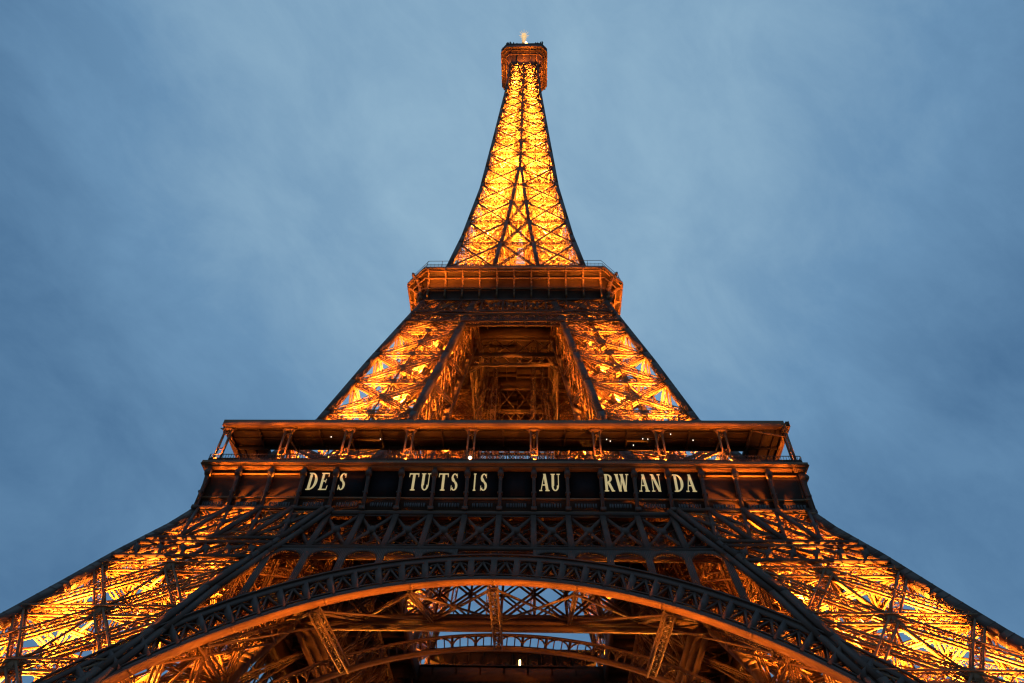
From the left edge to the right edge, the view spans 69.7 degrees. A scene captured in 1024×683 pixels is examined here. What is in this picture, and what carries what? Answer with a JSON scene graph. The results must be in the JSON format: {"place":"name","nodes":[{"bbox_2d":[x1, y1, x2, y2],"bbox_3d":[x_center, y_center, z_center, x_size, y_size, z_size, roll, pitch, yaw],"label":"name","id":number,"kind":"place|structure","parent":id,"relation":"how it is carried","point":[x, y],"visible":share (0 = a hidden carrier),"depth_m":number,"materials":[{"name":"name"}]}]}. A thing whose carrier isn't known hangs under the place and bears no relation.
{"place":"outdoors","nodes":[
{"label":"outdoors","id":0,"kind":"place"},
{"bbox_2d":[0,0,1023,682],"label":"sky","id":1,"kind":"structure","parent":0,"point":[808,214],"materials":[{"name":"blue"}]},
{"label":"pavement","id":2,"kind":"structure","parent":0,"visible":0},
{"bbox_2d":[0,32,1023,682],"bbox_3d":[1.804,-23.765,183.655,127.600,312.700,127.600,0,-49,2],"label":"iron tower","id":3,"kind":"structure","parent":2,"relation":"on","point":[698,566],"depth_m":83.41,"materials":[{"name":"gold metal"}]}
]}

